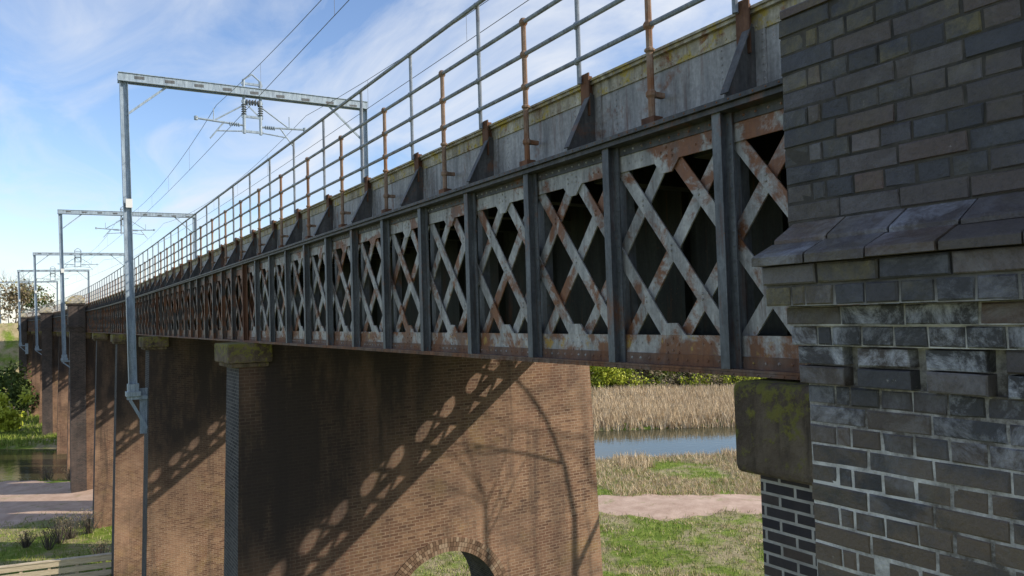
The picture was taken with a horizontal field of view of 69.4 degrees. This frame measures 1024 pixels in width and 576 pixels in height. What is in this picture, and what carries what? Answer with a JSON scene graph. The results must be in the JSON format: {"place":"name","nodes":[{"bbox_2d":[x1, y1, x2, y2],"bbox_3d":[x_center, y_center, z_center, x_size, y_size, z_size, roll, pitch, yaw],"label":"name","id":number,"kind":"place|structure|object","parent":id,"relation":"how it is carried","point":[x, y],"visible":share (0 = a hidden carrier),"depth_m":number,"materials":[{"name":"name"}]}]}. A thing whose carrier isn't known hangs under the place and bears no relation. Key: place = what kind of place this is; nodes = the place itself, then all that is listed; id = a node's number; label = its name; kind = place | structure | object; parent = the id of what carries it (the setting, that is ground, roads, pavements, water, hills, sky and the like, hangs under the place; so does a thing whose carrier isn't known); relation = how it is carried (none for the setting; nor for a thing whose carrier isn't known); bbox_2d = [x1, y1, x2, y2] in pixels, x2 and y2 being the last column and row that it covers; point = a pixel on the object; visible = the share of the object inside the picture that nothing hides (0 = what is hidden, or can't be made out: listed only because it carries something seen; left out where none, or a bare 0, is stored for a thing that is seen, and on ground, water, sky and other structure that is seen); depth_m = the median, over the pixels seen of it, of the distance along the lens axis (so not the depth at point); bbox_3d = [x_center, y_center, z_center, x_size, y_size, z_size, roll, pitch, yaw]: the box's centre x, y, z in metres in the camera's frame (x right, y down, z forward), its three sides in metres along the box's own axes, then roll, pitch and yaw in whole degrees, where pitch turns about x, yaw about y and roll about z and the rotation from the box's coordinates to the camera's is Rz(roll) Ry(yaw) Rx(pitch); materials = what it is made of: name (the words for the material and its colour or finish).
{"place":"outdoors","nodes":[
{"label":"outdoors","id":0,"kind":"place"},
{"bbox_2d":[17,313,26,409],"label":"brick tower","id":1,"kind":"structure","parent":0,"point":[22,356],"depth_m":129.08,"materials":[{"name":"brown brick"}]},
{"bbox_2d":[39,307,52,435],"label":"brick tower","id":2,"kind":"structure","parent":0,"point":[47,385],"depth_m":96.26,"materials":[{"name":"brown brick"}]},
{"bbox_2d":[65,295,86,492],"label":"brick tower","id":3,"kind":"structure","parent":0,"point":[76,325],"depth_m":62.87,"materials":[{"name":"brown brick"}]},
{"bbox_2d":[0,426,735,481],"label":"river water","id":4,"kind":"structure","parent":0,"point":[20,464],"depth_m":81.23,"materials":[{"name":"blue liquid"}]},
{"bbox_2d":[0,0,761,322],"label":"sky","id":5,"kind":"structure","parent":0,"point":[61,61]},
{"bbox_2d":[0,323,763,575],"bbox_3d":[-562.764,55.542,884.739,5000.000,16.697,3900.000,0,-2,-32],"label":"ground","id":6,"kind":"structure","parent":0,"point":[9,342],"depth_m":46.49,"materials":[{"name":"green plant"}]},
{"bbox_2d":[0,406,23,432],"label":"bankside tree","id":7,"kind":"object","parent":6,"relation":"on","point":[10,418],"visible":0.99,"depth_m":99.12,"materials":[{"name":"green plant"}]},
{"bbox_2d":[0,360,31,408],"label":"bankside tree","id":8,"kind":"object","parent":6,"relation":"on","point":[12,373],"visible":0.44,"depth_m":126.07,"materials":[{"name":"green plant"}]},
{"bbox_2d":[0,390,31,418],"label":"bankside tree","id":9,"kind":"object","parent":6,"relation":"on","point":[4,397],"visible":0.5,"depth_m":111.72,"materials":[{"name":"green plant"}]},
{"bbox_2d":[3,270,31,322],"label":"bare tree","id":10,"kind":"object","parent":6,"relation":"on","point":[17,305],"visible":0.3,"depth_m":242.76,"materials":[{"name":"brown plant"}]},
{"bbox_2d":[2,377,39,415],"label":"bankside tree","id":11,"kind":"object","parent":6,"relation":"on","point":[13,392],"visible":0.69,"depth_m":116.53,"materials":[{"name":"green plant"}]},
{"bbox_2d":[15,530,37,547],"bbox_3d":[-31.227,16.080,47.540,1.371,1.180,1.365,0,-2,-32],"label":"bare shrub","id":12,"kind":"object","parent":6,"relation":"on","point":[26,542],"visible":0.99,"depth_m":47.40,"materials":[{"name":"brown plant"}]},
{"bbox_2d":[0,277,54,320],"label":"bankside tree","id":13,"kind":"object","parent":6,"relation":"on","point":[11,295],"visible":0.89,"depth_m":150.26,"materials":[{"name":"brown plant"}]},
{"bbox_2d":[0,410,56,448],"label":"bank grass","id":14,"kind":"structure","parent":6,"relation":"on","point":[29,422],"depth_m":95.62,"materials":[{"name":"green plant"}]},
{"bbox_2d":[0,279,57,322],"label":"overhead line portal","id":15,"kind":"object","parent":6,"relation":"on","point":[27,281],"visible":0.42,"depth_m":160.08,"materials":[{"name":"metal"}]},
{"bbox_2d":[27,331,32,407],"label":"brick pier","id":16,"kind":"structure","parent":6,"relation":"on","point":[30,345],"depth_m":129.79,"materials":[{"name":"brown brick"}]},
{"bbox_2d":[15,283,54,314],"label":"bankside tree","id":17,"kind":"object","parent":6,"relation":"on","point":[31,304],"visible":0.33,"depth_m":174.51,"materials":[{"name":"brown plant"}]},
{"bbox_2d":[31,331,41,416],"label":"brick pier","id":18,"kind":"structure","parent":6,"relation":"on","point":[36,357],"depth_m":118.73,"materials":[{"name":"brick"}]},
{"bbox_2d":[39,332,41,424],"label":"brick pier","id":19,"kind":"structure","parent":6,"relation":"on","point":[40,408],"depth_m":107.54,"materials":[{"name":"brick"}]},
{"bbox_2d":[36,465,57,479],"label":"bare shrub","id":20,"kind":"object","parent":6,"relation":"on","point":[47,475],"visible":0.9,"depth_m":69.42,"materials":[{"name":"brown plant"}]},
{"bbox_2d":[36,526,62,549],"bbox_3d":[-29.383,15.887,46.969,1.552,1.492,1.561,-4,-3,43],"label":"bare shrub","id":21,"kind":"object","parent":6,"relation":"on","point":[47,544],"visible":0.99,"depth_m":46.95,"materials":[{"name":"brown plant"}]},
{"bbox_2d":[52,332,58,433],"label":"brick pier","id":22,"kind":"structure","parent":6,"relation":"on","point":[55,348],"depth_m":96.97,"materials":[{"name":"brown brick"}]},
{"bbox_2d":[0,552,111,575],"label":"timber fence","id":23,"kind":"object","parent":6,"relation":"on","point":[49,564],"visible":0.47,"depth_m":40.62,"materials":[{"name":"brown wood"}]},
{"bbox_2d":[42,511,78,543],"bbox_3d":[-29.848,15.787,48.541,1.956,1.932,2.107,-3,-2,26],"label":"bare shrub","id":24,"kind":"object","parent":6,"relation":"on","point":[60,537],"visible":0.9,"depth_m":48.49,"materials":[{"name":"brown plant"}]},
{"bbox_2d":[56,332,68,454],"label":"brick pier","id":25,"kind":"structure","parent":6,"relation":"on","point":[62,406],"depth_m":85.71,"materials":[{"name":"brick"}]},
{"bbox_2d":[61,466,69,479],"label":"bare shrub","id":26,"kind":"object","parent":6,"relation":"on","point":[68,476],"visible":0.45,"depth_m":67.33,"materials":[{"name":"brown plant"}]},
{"bbox_2d":[67,332,69,472],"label":"brick pier","id":27,"kind":"structure","parent":6,"relation":"on","point":[68,446],"depth_m":74.22,"materials":[{"name":"brick"}]},
{"bbox_2d":[53,514,88,538],"bbox_3d":[-29.517,15.923,49.418,1.647,1.692,2.020,-4,-3,44],"label":"bare shrub","id":28,"kind":"object","parent":6,"relation":"on","point":[70,536],"visible":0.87,"depth_m":49.43,"materials":[{"name":"brown plant"}]},
{"bbox_2d":[70,508,105,533],"bbox_3d":[-28.936,15.819,50.640,2.029,1.869,2.092,-3,-2,21],"label":"bare shrub","id":29,"kind":"object","parent":6,"relation":"on","point":[88,530],"visible":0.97,"depth_m":50.41,"materials":[{"name":"brown plant"}]},
{"bbox_2d":[86,332,95,489],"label":"brick pier","id":30,"kind":"structure","parent":6,"relation":"on","point":[90,372],"depth_m":63.57,"materials":[{"name":"brown brick"}]},
{"bbox_2d":[57,206,195,367],"bbox_3d":[-34.086,0.087,66.109,11.074,15.177,0.520,0,-2,-32],"label":"overhead line portal","id":31,"kind":"object","parent":30,"relation":"on","point":[60,212],"visible":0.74,"depth_m":64.10,"materials":[{"name":"metal"}]},
{"bbox_2d":[13,0,528,291],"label":"overhead wires","id":32,"kind":"object","parent":31,"relation":"hanging from","point":[298,123],"visible":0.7,"depth_m":28.14,"materials":[{"name":"metal"}]},
{"bbox_2d":[84,539,111,561],"bbox_3d":[-24.733,15.799,44.489,1.676,1.276,1.475,-2,-2,9],"label":"bare shrub","id":33,"kind":"object","parent":6,"relation":"on","point":[101,548],"visible":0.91,"depth_m":44.41,"materials":[{"name":"brown plant"}]},
{"bbox_2d":[92,333,114,528],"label":"brick pier","id":34,"kind":"structure","parent":6,"relation":"on","point":[104,426],"depth_m":52.11,"materials":[{"name":"brick"}]},
{"bbox_2d":[110,334,145,575],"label":"brick pier","id":35,"kind":"structure","parent":6,"relation":"on","point":[127,497],"depth_m":40.78,"materials":[{"name":"brick"}]},
{"bbox_2d":[139,336,232,575],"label":"brick pier","id":36,"kind":"structure","parent":6,"relation":"on","point":[184,480],"depth_m":29.80,"materials":[{"name":"brick"}]},
{"bbox_2d":[117,71,368,433],"bbox_3d":[-11.156,-1.810,32.155,10.475,15.177,0.520,0,-2,-32],"label":"overhead line portal","id":37,"kind":"object","parent":36,"relation":"on","point":[134,391],"visible":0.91,"depth_m":30.03,"materials":[{"name":"metal"}]},
{"bbox_2d":[0,480,761,526],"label":"footpath","id":38,"kind":"structure","parent":6,"relation":"on","point":[21,501],"depth_m":54.78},
{"bbox_2d":[214,342,602,575],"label":"brick pier","id":39,"kind":"structure","parent":6,"relation":"on","point":[343,462],"depth_m":17.92,"materials":[{"name":"brick"}]},
{"bbox_2d":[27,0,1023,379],"bbox_3d":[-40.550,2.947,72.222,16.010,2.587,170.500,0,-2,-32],"label":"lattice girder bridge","id":40,"kind":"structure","parent":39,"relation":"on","point":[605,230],"depth_m":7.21,"materials":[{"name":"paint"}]},
{"bbox_2d":[17,266,89,353],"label":"overhead line portal","id":41,"kind":"object","parent":40,"relation":"attached to","point":[19,309],"visible":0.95,"depth_m":127.06,"materials":[{"name":"metal"}]},
{"bbox_2d":[33,248,124,354],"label":"overhead line portal","id":42,"kind":"object","parent":40,"relation":"attached to","point":[80,254],"visible":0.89,"depth_m":99.39,"materials":[{"name":"metal"}]},
{"bbox_2d":[22,0,738,317],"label":"bridge handrail","id":43,"kind":"object","parent":40,"relation":"on","point":[647,26],"visible":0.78,"depth_m":9.69,"materials":[{"name":"metal"}]},
{"bbox_2d":[589,366,597,382],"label":"willow tree","id":44,"kind":"object","parent":6,"relation":"on","point":[592,369],"visible":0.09,"depth_m":131.78,"materials":[{"name":"green plant"}]},
{"bbox_2d":[590,366,627,388],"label":"willow tree","id":45,"kind":"object","parent":6,"relation":"on","point":[610,372],"visible":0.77,"depth_m":129.07,"materials":[{"name":"green plant"}]},
{"bbox_2d":[617,368,637,377],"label":"willow tree","id":46,"kind":"object","parent":6,"relation":"on","point":[626,370],"visible":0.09,"depth_m":133.41,"materials":[{"name":"green plant"}]},
{"bbox_2d":[633,369,662,387],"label":"bankside tree","id":47,"kind":"object","parent":6,"relation":"on","point":[644,373],"visible":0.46,"depth_m":131.46,"materials":[{"name":"green plant"}]},
{"bbox_2d":[654,371,677,378],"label":"willow tree","id":48,"kind":"object","parent":6,"relation":"on","point":[665,372],"visible":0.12,"depth_m":136.56,"materials":[{"name":"green plant"}]},
{"bbox_2d":[591,379,753,430],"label":"reed bed","id":49,"kind":"object","parent":6,"relation":"on","point":[632,407],"visible":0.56,"depth_m":99.40,"materials":[{"name":"beige plant"}]},
{"bbox_2d":[611,446,736,468],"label":"reed bed","id":50,"kind":"object","parent":6,"relation":"on","point":[645,459],"visible":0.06,"depth_m":68.37,"materials":[{"name":"beige plant"}]},
{"bbox_2d":[590,370,763,389],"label":"bankside bushes","id":51,"kind":"object","parent":6,"relation":"on","point":[711,379],"visible":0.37,"depth_m":130.01,"materials":[{"name":"green plant"}]},
{"bbox_2d":[595,450,760,495],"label":"dry grass","id":52,"kind":"structure","parent":6,"relation":"on","point":[636,485],"depth_m":60.46,"materials":[{"name":"plant"}]},
{"bbox_2d":[600,494,762,575],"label":"dry grass","id":53,"kind":"structure","parent":6,"relation":"on","point":[721,525],"depth_m":43.73,"materials":[{"name":"plant"}]},
{"bbox_2d":[671,372,703,386],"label":"bankside tree","id":54,"kind":"object","parent":6,"relation":"on","point":[688,377],"visible":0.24,"depth_m":134.06,"materials":[{"name":"green plant"}]},
{"bbox_2d":[734,378,816,575],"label":"brick pier","id":55,"kind":"structure","parent":6,"relation":"on","point":[773,435],"depth_m":4.51,"materials":[{"name":"stone"}]},
{"bbox_2d":[751,0,1023,575],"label":"brick tower","id":56,"kind":"structure","parent":6,"relation":"on","point":[903,124],"depth_m":2.43,"materials":[{"name":"grey brick"}]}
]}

